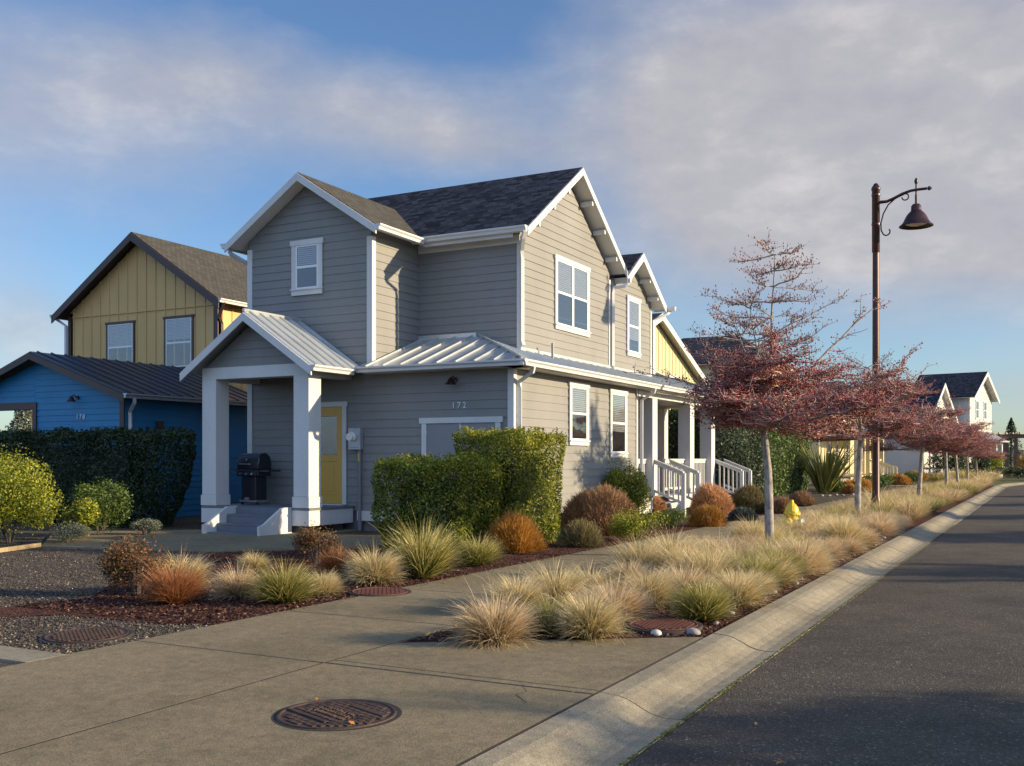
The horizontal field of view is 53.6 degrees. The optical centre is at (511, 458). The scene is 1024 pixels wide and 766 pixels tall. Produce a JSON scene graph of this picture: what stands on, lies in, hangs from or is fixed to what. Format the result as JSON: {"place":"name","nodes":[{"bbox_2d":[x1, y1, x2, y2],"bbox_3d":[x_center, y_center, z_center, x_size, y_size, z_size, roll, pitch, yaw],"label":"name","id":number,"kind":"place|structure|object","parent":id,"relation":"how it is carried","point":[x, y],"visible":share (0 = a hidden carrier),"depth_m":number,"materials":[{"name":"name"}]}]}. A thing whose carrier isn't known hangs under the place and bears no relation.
{"place":"outdoors","nodes":[
{"label":"outdoors","id":0,"kind":"place"},
{"bbox_2d":[0,662,15,667],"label":"alley","id":1,"kind":"structure","parent":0,"point":[3,664],"depth_m":7.30,"materials":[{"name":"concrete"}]},
{"bbox_2d":[0,645,65,663],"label":"alley kerb","id":2,"kind":"structure","parent":1,"relation":"on","point":[14,655],"depth_m":7.53,"materials":[{"name":"concrete"}]},
{"bbox_2d":[0,539,235,653],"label":"gravel yard","id":3,"kind":"structure","parent":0,"point":[52,565],"depth_m":12.32,"materials":[{"name":"gravel"}]},
{"bbox_2d":[0,444,64,542],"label":"bright shrub","id":4,"kind":"object","parent":3,"relation":"on","point":[12,490],"visible":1,"depth_m":17.47,"materials":[{"name":"green plant"}]},
{"bbox_2d":[39,627,133,644],"bbox_3d":[-3.522,1.473,8.396,0.728,0.046,0.728,0,1,18],"label":"manhole cover","id":5,"kind":"object","parent":3,"relation":"on","point":[92,635],"visible":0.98,"depth_m":8.32,"materials":[{"name":"metal"}]},
{"bbox_2d":[0,513,764,623],"bbox_3d":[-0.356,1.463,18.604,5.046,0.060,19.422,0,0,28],"label":"bark mulch","id":6,"kind":"object","parent":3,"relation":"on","point":[168,613],"visible":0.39,"depth_m":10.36,"materials":[{"name":"wood"}]},
{"bbox_2d":[96,530,173,595],"bbox_3d":[-4.021,1.116,10.880,0.885,0.717,0.759,0,0,28],"label":"red shrub","id":7,"kind":"object","parent":6,"relation":"on","point":[114,560],"visible":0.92,"depth_m":10.79,"materials":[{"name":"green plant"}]},
{"bbox_2d":[131,538,214,603],"bbox_3d":[-3.401,1.116,10.241,0.932,0.690,1.093,0,0,-17],"label":"grass clump","id":8,"kind":"object","parent":6,"relation":"on","point":[170,588],"visible":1,"depth_m":10.16,"materials":[{"name":"plant"}]},
{"bbox_2d":[136,545,224,592],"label":"grass clump","id":9,"kind":"object","parent":6,"relation":"on","point":[192,568],"visible":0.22,"depth_m":11.18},
{"bbox_2d":[204,558,265,599],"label":"grass clump","id":10,"kind":"object","parent":6,"relation":"on","point":[233,585],"visible":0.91,"depth_m":10.65,"materials":[{"name":"plant"}]},
{"bbox_2d":[232,547,277,572],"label":"grass clump","id":11,"kind":"object","parent":6,"relation":"on","point":[262,563],"visible":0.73,"depth_m":13.01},
{"bbox_2d":[238,554,326,602],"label":"grass clump","id":12,"kind":"object","parent":6,"relation":"on","point":[289,587],"visible":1,"depth_m":10.20,"materials":[{"name":"plant"}]},
{"bbox_2d":[292,520,343,563],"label":"heather shrub","id":13,"kind":"object","parent":6,"relation":"on","point":[306,541],"visible":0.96,"depth_m":14.19,"materials":[{"name":"red plant"}]},
{"bbox_2d":[301,567,347,597],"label":"grass clump","id":14,"kind":"object","parent":6,"relation":"on","point":[332,585],"visible":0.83,"depth_m":10.90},
{"bbox_2d":[312,532,361,574],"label":"grass clump","id":15,"kind":"object","parent":6,"relation":"on","point":[332,562],"visible":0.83,"depth_m":12.76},
{"bbox_2d":[328,541,413,585],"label":"grass clump","id":16,"kind":"object","parent":6,"relation":"on","point":[374,571],"visible":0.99,"depth_m":11.69,"materials":[{"name":"plant"}]},
{"bbox_2d":[365,507,474,578],"bbox_3d":[-1.111,0.988,12.453,1.460,0.945,1.487,0,0,5],"label":"grass clump","id":17,"kind":"object","parent":6,"relation":"on","point":[423,558],"visible":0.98,"depth_m":12.32,"materials":[{"name":"plant"}]},
{"bbox_2d":[370,448,503,553],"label":"hedge block","id":18,"kind":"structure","parent":6,"relation":"on","point":[435,490],"depth_m":16.02,"materials":[{"name":"green plant"}]},
{"bbox_2d":[448,531,512,565],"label":"grass clump","id":19,"kind":"object","parent":6,"relation":"on","point":[483,554],"visible":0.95,"depth_m":13.78,"materials":[{"name":"plant"}]},
{"bbox_2d":[452,425,567,542],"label":"hedge block","id":20,"kind":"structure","parent":6,"relation":"on","point":[530,483],"depth_m":17.13,"materials":[{"name":"green plant"}]},
{"bbox_2d":[482,505,548,553],"bbox_3d":[0.016,1.153,16.192,1.240,0.857,1.266,0,0,28],"label":"sedge mound","id":21,"kind":"object","parent":6,"relation":"on","point":[518,533],"visible":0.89,"depth_m":15.93,"materials":[{"name":"orange plant"}]},
{"bbox_2d":[555,517,606,547],"bbox_3d":[1.150,1.251,17.064,0.925,0.577,0.935,0,0,28],"label":"sedge mound","id":22,"kind":"object","parent":6,"relation":"on","point":[581,533],"visible":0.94,"depth_m":16.87,"materials":[{"name":"green plant"}]},
{"bbox_2d":[606,506,667,540],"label":"golden shrub","id":23,"kind":"object","parent":6,"relation":"on","point":[624,524],"visible":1,"depth_m":18.06,"materials":[{"name":"green plant"}]},
{"bbox_2d":[656,506,689,528],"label":"shrub","id":24,"kind":"object","parent":6,"relation":"on","point":[673,516],"visible":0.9,"depth_m":21.04,"materials":[{"name":"green plant"}]},
{"bbox_2d":[727,506,758,520],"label":"heath bush","id":25,"kind":"object","parent":6,"relation":"on","point":[735,514],"visible":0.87,"depth_m":23.98,"materials":[{"name":"teal plant"}]},
{"bbox_2d":[0,351,248,518],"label":"blue garage","id":26,"kind":"structure","parent":0,"point":[51,391],"depth_m":25.43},
{"bbox_2d":[49,232,246,391],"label":"yellow house","id":27,"kind":"structure","parent":0,"point":[135,297],"depth_m":30.82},
{"bbox_2d":[105,320,135,361],"bbox_3d":[-12.072,-3.430,31.180,1.305,1.600,0.062,0,0,28],"label":"window","id":28,"kind":"structure","parent":27,"relation":"in","point":[112,345],"depth_m":31.19,"materials":[{"name":"glass"}]},
{"bbox_2d":[163,314,194,366],"bbox_3d":[-9.898,-3.440,30.034,1.253,1.620,0.062,0,0,28],"label":"window","id":29,"kind":"structure","parent":27,"relation":"in","point":[169,321],"depth_m":30.05,"materials":[{"name":"glass"}]},
{"bbox_2d":[41,529,393,551],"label":"front path","id":30,"kind":"structure","parent":0,"point":[197,540],"depth_m":17.77,"materials":[{"name":"concrete"}]},
{"bbox_2d":[47,520,91,542],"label":"shrub","id":31,"kind":"object","parent":30,"relation":"on","point":[74,530],"visible":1,"depth_m":17.55,"materials":[{"name":"plant"}]},
{"bbox_2d":[60,493,101,538],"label":"leafy shrub","id":32,"kind":"object","parent":30,"relation":"on","point":[83,514],"visible":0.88,"depth_m":18.40,"materials":[{"name":"green plant"}]},
{"bbox_2d":[69,476,133,534],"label":"leafy shrub","id":33,"kind":"object","parent":30,"relation":"on","point":[115,507],"visible":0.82,"depth_m":19.26,"materials":[{"name":"green plant"}]},
{"bbox_2d":[129,518,162,534],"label":"shrub","id":34,"kind":"object","parent":30,"relation":"on","point":[149,525],"visible":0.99,"depth_m":19.33,"materials":[{"name":"plant"}]},
{"bbox_2d":[0,479,929,551],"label":"yard soil","id":35,"kind":"structure","parent":0,"point":[189,523],"depth_m":22.18,"materials":[{"name":"soil"}]},
{"bbox_2d":[0,410,31,447],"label":"tree","id":36,"kind":"object","parent":35,"relation":"on","point":[22,420],"visible":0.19,"depth_m":47.32,"materials":[{"name":"plant"}]},
{"bbox_2d":[0,424,196,527],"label":"long hedge","id":37,"kind":"object","parent":35,"relation":"on","point":[70,464],"visible":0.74,"depth_m":22.06,"materials":[{"name":"green plant"}]},
{"bbox_2d":[180,167,751,535],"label":"grey house","id":38,"kind":"structure","parent":35,"relation":"on","point":[353,340],"depth_m":21.43,"materials":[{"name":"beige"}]},
{"bbox_2d":[229,453,280,504],"bbox_3d":[-5.487,0.421,21.454,1.120,1.088,0.502,0,0,28],"label":"barbecue grill","id":39,"kind":"object","parent":38,"relation":"on","point":[253,472],"visible":1,"depth_m":21.33,"materials":[{"name":"black metal"}]},
{"bbox_2d":[290,237,323,295],"bbox_3d":[-4.354,-4.065,21.459,0.880,1.170,0.062,0,0,28],"label":"window","id":40,"kind":"structure","parent":38,"relation":"in","point":[307,254],"depth_m":21.47,"materials":[{"name":"plastic"}]},
{"bbox_2d":[321,407,341,503],"bbox_3d":[-3.885,-0.075,21.234,0.810,2.020,0.022,0,0,28],"label":"door","id":41,"kind":"structure","parent":38,"relation":"in","point":[331,427],"depth_m":21.17,"materials":[{"name":"yellow wood"}]},
{"bbox_2d":[419,416,502,479],"bbox_3d":[-1.014,0.120,19.690,1.880,1.860,0.070,0,0,28],"label":"utility door","id":42,"kind":"structure","parent":38,"relation":"in","point":[436,439],"depth_m":19.86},
{"bbox_2d":[554,254,590,336],"bbox_3d":[1.414,-3.725,23.333,0.062,1.650,1.960,0,0,28],"label":"window","id":43,"kind":"structure","parent":38,"relation":"in","point":[572,286],"depth_m":23.29,"materials":[{"name":"glass"}]},
{"bbox_2d":[568,381,590,445],"bbox_3d":[1.460,-0.965,21.834,0.062,1.350,1.070,0,0,28],"label":"window","id":44,"kind":"structure","parent":38,"relation":"in","point":[578,392],"depth_m":21.85,"materials":[{"name":"glass"}]},
{"bbox_2d":[609,389,628,457],"bbox_3d":[2.524,-0.825,23.851,0.062,1.590,1.110,0,0,28],"label":"window","id":45,"kind":"structure","parent":38,"relation":"in","point":[618,398],"depth_m":23.86,"materials":[{"name":"glass"}]},
{"bbox_2d":[626,295,641,357],"bbox_3d":[3.233,-3.485,26.783,0.062,1.570,1.020,0,0,28],"label":"window","id":46,"kind":"structure","parent":38,"relation":"in","point":[633,304],"depth_m":26.81,"materials":[{"name":"glass"}]},
{"bbox_2d":[558,482,648,535],"bbox_3d":[1.774,0.978,20.150,1.811,1.102,1.838,0,0,-21],"label":"heath bush","id":47,"kind":"object","parent":35,"relation":"on","point":[600,506],"visible":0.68,"depth_m":19.69,"materials":[{"name":"brown plant"}]},
{"bbox_2d":[602,456,652,512],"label":"green shrub","id":48,"kind":"object","parent":35,"relation":"on","point":[629,483],"visible":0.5,"depth_m":23.06,"materials":[{"name":"green plant"}]},
{"bbox_2d":[687,503,728,526],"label":"heath bush","id":49,"kind":"object","parent":35,"relation":"on","point":[705,516],"visible":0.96,"depth_m":21.89,"materials":[{"name":"orange plant"}]},
{"bbox_2d":[687,482,736,514],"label":"heath bush","id":50,"kind":"object","parent":35,"relation":"on","point":[709,494],"visible":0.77,"depth_m":26.31,"materials":[{"name":"brown plant"}]},
{"bbox_2d":[668,408,770,497],"bbox_3d":[7.207,-0.136,35.551,2.726,3.277,5.875,0,0,28],"label":"tall hedge","id":51,"kind":"object","parent":35,"relation":"on","point":[738,445],"visible":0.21,"depth_m":33.79,"materials":[{"name":"green plant"}]},
{"bbox_2d":[731,481,764,513],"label":"heath bush","id":52,"kind":"object","parent":35,"relation":"on","point":[748,495],"visible":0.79,"depth_m":27.23,"materials":[{"name":"green plant"}]},
{"bbox_2d":[756,431,812,495],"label":"tall hedge","id":53,"kind":"object","parent":35,"relation":"on","point":[788,474],"visible":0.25,"depth_m":41.69,"materials":[{"name":"green plant"}]},
{"bbox_2d":[787,489,816,505],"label":"heath bush","id":54,"kind":"object","parent":35,"relation":"on","point":[802,498],"visible":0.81,"depth_m":31.80,"materials":[{"name":"brown plant"}]},
{"bbox_2d":[792,439,866,492],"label":"flax plant","id":55,"kind":"object","parent":35,"relation":"on","point":[824,475],"visible":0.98,"depth_m":42.96,"materials":[{"name":"green plant"}]},
{"bbox_2d":[795,381,896,483],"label":"cream porch house","id":56,"kind":"structure","parent":35,"relation":"on","point":[866,464],"depth_m":61.89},
{"bbox_2d":[0,484,933,765],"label":"pavement","id":57,"kind":"structure","parent":0,"point":[438,720],"depth_m":6.54,"materials":[{"name":"concrete"}]},
{"bbox_2d":[271,699,401,731],"bbox_3d":[-0.998,1.470,5.783,0.744,0.046,0.744,0,0,-42],"label":"manhole cover","id":58,"kind":"object","parent":57,"relation":"on","point":[327,715],"visible":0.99,"depth_m":5.74,"materials":[{"name":"metal"}]},
{"bbox_2d":[348,587,411,596],"bbox_3d":[-1.439,1.461,11.056,0.688,0.047,0.688,0,1,-7],"label":"manhole cover","id":59,"kind":"object","parent":57,"relation":"on","point":[379,592],"visible":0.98,"depth_m":10.99,"materials":[{"name":"metal"}]},
{"bbox_2d":[0,0,1023,449],"label":"sky","id":60,"kind":"structure","parent":0,"point":[695,128],"materials":[{"name":"blue"}]},
{"bbox_2d":[652,313,707,409],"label":"house","id":61,"kind":"structure","parent":0,"point":[673,356],"depth_m":43.42,"materials":[{"name":"wood"}]},
{"bbox_2d":[403,485,994,642],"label":"soil of planting strip","id":62,"kind":"structure","parent":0,"point":[922,520],"depth_m":10.11,"materials":[{"name":"soil"}]},
{"bbox_2d":[432,577,552,650],"bbox_3d":[-0.147,1.157,8.024,0.992,0.606,1.133,0,0,44],"label":"grass clump","id":63,"kind":"object","parent":62,"relation":"on","point":[499,625],"visible":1,"depth_m":7.94,"materials":[{"name":"plant"}]},
{"bbox_2d":[470,565,560,610],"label":"grass clump","id":64,"kind":"object","parent":62,"relation":"on","point":[523,589],"visible":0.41,"depth_m":9.48,"materials":[{"name":"plant"}]},
{"bbox_2d":[522,588,583,634],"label":"grass clump","id":65,"kind":"object","parent":62,"relation":"on","point":[544,617],"visible":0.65,"depth_m":8.38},
{"bbox_2d":[541,577,640,645],"bbox_3d":[0.677,1.211,8.252,0.982,0.499,0.953,0,0,30],"label":"grass clump","id":66,"kind":"object","parent":62,"relation":"on","point":[596,621],"visible":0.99,"depth_m":8.15,"materials":[{"name":"plant"}]},
{"bbox_2d":[558,561,623,594],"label":"grass clump","id":67,"kind":"object","parent":62,"relation":"on","point":[589,575],"visible":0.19,"depth_m":10.39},
{"bbox_2d":[560,559,661,623],"bbox_3d":[0.882,1.173,9.178,1.156,0.575,1.012,0,0,15],"label":"grass clump","id":68,"kind":"object","parent":62,"relation":"on","point":[636,604],"visible":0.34,"depth_m":9.08,"materials":[{"name":"plant"}]},
{"bbox_2d":[602,547,659,587],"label":"grass clump","id":69,"kind":"object","parent":62,"relation":"on","point":[637,569],"visible":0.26,"depth_m":11.48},
{"bbox_2d":[600,529,672,573],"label":"grass clump","id":70,"kind":"object","parent":62,"relation":"on","point":[636,556],"visible":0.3,"depth_m":12.36,"materials":[{"name":"plant"}]},
{"bbox_2d":[605,562,687,613],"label":"grass clump","id":71,"kind":"object","parent":62,"relation":"on","point":[656,587],"visible":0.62,"depth_m":9.93,"materials":[{"name":"plant"}]},
{"bbox_2d":[407,523,919,641],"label":"bark mulch","id":72,"kind":"object","parent":62,"relation":"on","point":[540,637],"visible":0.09,"depth_m":8.62,"materials":[{"name":"wood"}]},
{"bbox_2d":[518,555,608,608],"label":"grass clump","id":73,"kind":"object","parent":72,"relation":"on","point":[565,581],"visible":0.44,"depth_m":9.95,"materials":[{"name":"plant"}]},
{"bbox_2d":[625,618,702,635],"bbox_3d":[1.314,1.447,8.771,0.668,0.046,0.668,-1,1,28],"label":"manhole cover","id":74,"kind":"object","parent":62,"relation":"on","point":[674,626],"visible":0.97,"depth_m":8.68,"materials":[{"name":"metal"}]},
{"bbox_2d":[628,525,712,554],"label":"grass clump","id":75,"kind":"object","parent":62,"relation":"on","point":[674,543],"visible":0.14,"depth_m":12.85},
{"bbox_2d":[639,545,719,599],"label":"grass clump","id":76,"kind":"object","parent":62,"relation":"on","point":[684,577],"visible":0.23,"depth_m":10.45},
{"bbox_2d":[647,537,717,576],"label":"grass clump","id":77,"kind":"object","parent":62,"relation":"on","point":[674,558],"visible":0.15,"depth_m":12.04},
{"bbox_2d":[659,572,749,621],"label":"grass clump","id":78,"kind":"object","parent":62,"relation":"on","point":[706,606],"visible":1,"depth_m":9.06,"materials":[{"name":"plant"}]},
{"bbox_2d":[660,539,754,583],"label":"grass clump","id":79,"kind":"object","parent":62,"relation":"on","point":[714,564],"visible":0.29,"depth_m":11.25,"materials":[{"name":"plant"}]},
{"bbox_2d":[693,558,781,607],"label":"grass clump","id":80,"kind":"object","parent":62,"relation":"on","point":[750,591],"visible":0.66,"depth_m":9.94,"materials":[{"name":"plant"}]},
{"bbox_2d":[718,513,788,541],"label":"grass clump","id":81,"kind":"object","parent":62,"relation":"on","point":[756,526],"visible":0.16,"depth_m":16.42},
{"bbox_2d":[729,561,782,595],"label":"grass clump","id":82,"kind":"object","parent":62,"relation":"on","point":[771,583],"visible":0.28,"depth_m":10.82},
{"bbox_2d":[725,544,796,587],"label":"grass clump","id":83,"kind":"object","parent":62,"relation":"on","point":[771,568],"visible":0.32,"depth_m":11.23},
{"bbox_2d":[623,227,927,541],"bbox_3d":[4.091,-0.888,14.796,3.644,4.722,3.777,0,0,-36],"label":"street tree","id":84,"kind":"object","parent":62,"relation":"on","point":[757,406],"visible":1,"depth_m":14.40,"materials":[{"name":"red plant"}]},
{"bbox_2d":[743,550,812,587],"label":"grass clump","id":85,"kind":"object","parent":62,"relation":"on","point":[790,572],"visible":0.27,"depth_m":11.70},
{"bbox_2d":[741,533,817,578],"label":"grass clump","id":86,"kind":"object","parent":62,"relation":"on","point":[795,558],"visible":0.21,"depth_m":12.14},
{"bbox_2d":[783,500,804,523],"bbox_3d":[5.060,1.103,18.250,0.399,0.735,0.400,0,0,-2],"label":"fire hydrant","id":87,"kind":"object","parent":62,"relation":"on","point":[791,509],"visible":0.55,"depth_m":18.16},
{"bbox_2d":[761,526,836,576],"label":"grass clump","id":88,"kind":"object","parent":62,"relation":"on","point":[819,558],"visible":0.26,"depth_m":12.69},
{"bbox_2d":[780,511,824,533],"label":"grass clump","id":89,"kind":"object","parent":62,"relation":"on","point":[799,525],"visible":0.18,"depth_m":17.47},
{"bbox_2d":[769,533,846,574],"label":"grass clump","id":90,"kind":"object","parent":62,"relation":"on","point":[823,556],"visible":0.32,"depth_m":12.87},
{"bbox_2d":[801,528,859,561],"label":"grass clump","id":91,"kind":"object","parent":62,"relation":"on","point":[839,551],"visible":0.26,"depth_m":14.58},
{"bbox_2d":[808,511,880,548],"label":"grass clump","id":92,"kind":"object","parent":62,"relation":"on","point":[842,528],"visible":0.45,"depth_m":16.14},
{"bbox_2d":[820,532,878,555],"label":"grass clump","id":93,"kind":"object","parent":62,"relation":"on","point":[855,547],"visible":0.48,"depth_m":15.51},
{"bbox_2d":[795,351,955,511],"bbox_3d":[7.457,-0.491,22.056,4.085,3.924,3.948,0,0,28],"label":"street tree","id":94,"kind":"object","parent":62,"relation":"on","point":[900,422],"visible":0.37,"depth_m":21.42,"materials":[{"name":"red plant"}]},
{"bbox_2d":[858,509,904,535],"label":"grass clump","id":95,"kind":"object","parent":62,"relation":"on","point":[884,528],"visible":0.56,"depth_m":19.17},
{"bbox_2d":[871,178,933,508],"bbox_3d":[9.205,-2.570,23.974,1.443,8.080,0.765,0,0,28],"label":"street lamp","id":96,"kind":"object","parent":62,"relation":"on","point":[916,218],"visible":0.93,"depth_m":24.16,"materials":[{"name":"brown metal"}]},
{"bbox_2d":[886,489,934,522],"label":"grass clump","id":97,"kind":"object","parent":62,"relation":"on","point":[910,511],"visible":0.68,"depth_m":23.10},
{"bbox_2d":[850,399,995,494],"bbox_3d":[13.192,-0.317,32.507,3.919,3.581,4.164,0,0,-29],"label":"street tree","id":98,"kind":"object","parent":62,"relation":"on","point":[930,439],"visible":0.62,"depth_m":32.07,"materials":[{"name":"red plant"}]},
{"bbox_2d":[920,419,1002,483],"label":"street tree","id":99,"kind":"object","parent":62,"relation":"on","point":[977,453],"visible":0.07,"depth_m":47.51,"materials":[{"name":"red plant"}]},
{"bbox_2d":[922,406,1010,485],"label":"street tree","id":100,"kind":"object","parent":62,"relation":"on","point":[972,444],"visible":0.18,"depth_m":41.25,"materials":[{"name":"red plant"}]},
{"bbox_2d":[958,441,1007,473],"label":"street tree","id":101,"kind":"object","parent":62,"relation":"on","point":[990,456],"visible":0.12,"depth_m":63.90,"materials":[{"name":"red plant"}]},
{"bbox_2d":[681,336,793,406],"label":"hip roofed house","id":102,"kind":"structure","parent":0,"point":[702,364],"depth_m":51.44,"materials":[{"name":"beige"}]},
{"bbox_2d":[623,485,1023,765],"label":"road","id":103,"kind":"structure","parent":0,"point":[802,700],"depth_m":7.11,"materials":[{"name":"asphalt"}]},
{"bbox_2d":[619,525,953,765],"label":"moss","id":104,"kind":"object","parent":103,"relation":"on","point":[671,728],"visible":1,"depth_m":7.03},
{"bbox_2d":[991,460,1023,487],"bbox_3d":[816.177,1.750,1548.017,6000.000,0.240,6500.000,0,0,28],"label":"ground","id":105,"kind":"structure","parent":0,"point":[1003,480],"depth_m":76.25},
{"bbox_2d":[461,485,1004,765],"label":"kerb","id":106,"kind":"structure","parent":105,"relation":"on","point":[619,722],"depth_m":7.05,"materials":[{"name":"concrete"}]},
{"bbox_2d":[854,372,1009,478],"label":"white house","id":107,"kind":"structure","parent":105,"relation":"on","point":[976,392],"depth_m":77.10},
{"bbox_2d":[924,452,965,474],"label":"distant shrub","id":108,"kind":"object","parent":105,"relation":"on","point":[951,463],"visible":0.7,"depth_m":67.81,"materials":[{"name":"green plant"}]},
{"bbox_2d":[963,457,992,473],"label":"distant shrub","id":109,"kind":"object","parent":105,"relation":"on","point":[982,465],"visible":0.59,"depth_m":72.58,"materials":[{"name":"green plant"}]},
{"bbox_2d":[992,466,1023,478],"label":"distant shrub","id":110,"kind":"object","parent":105,"relation":"on","point":[1010,470],"visible":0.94,"depth_m":74.88,"materials":[{"name":"green plant"}]},
{"bbox_2d":[996,432,1023,476],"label":"pergola","id":111,"kind":"object","parent":105,"relation":"on","point":[1006,445],"visible":0.55,"depth_m":87.84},
{"bbox_2d":[1004,417,1022,466],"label":"pine tree","id":112,"kind":"object","parent":105,"relation":"on","point":[1010,428],"visible":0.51,"depth_m":112.00,"materials":[{"name":"green plant"}]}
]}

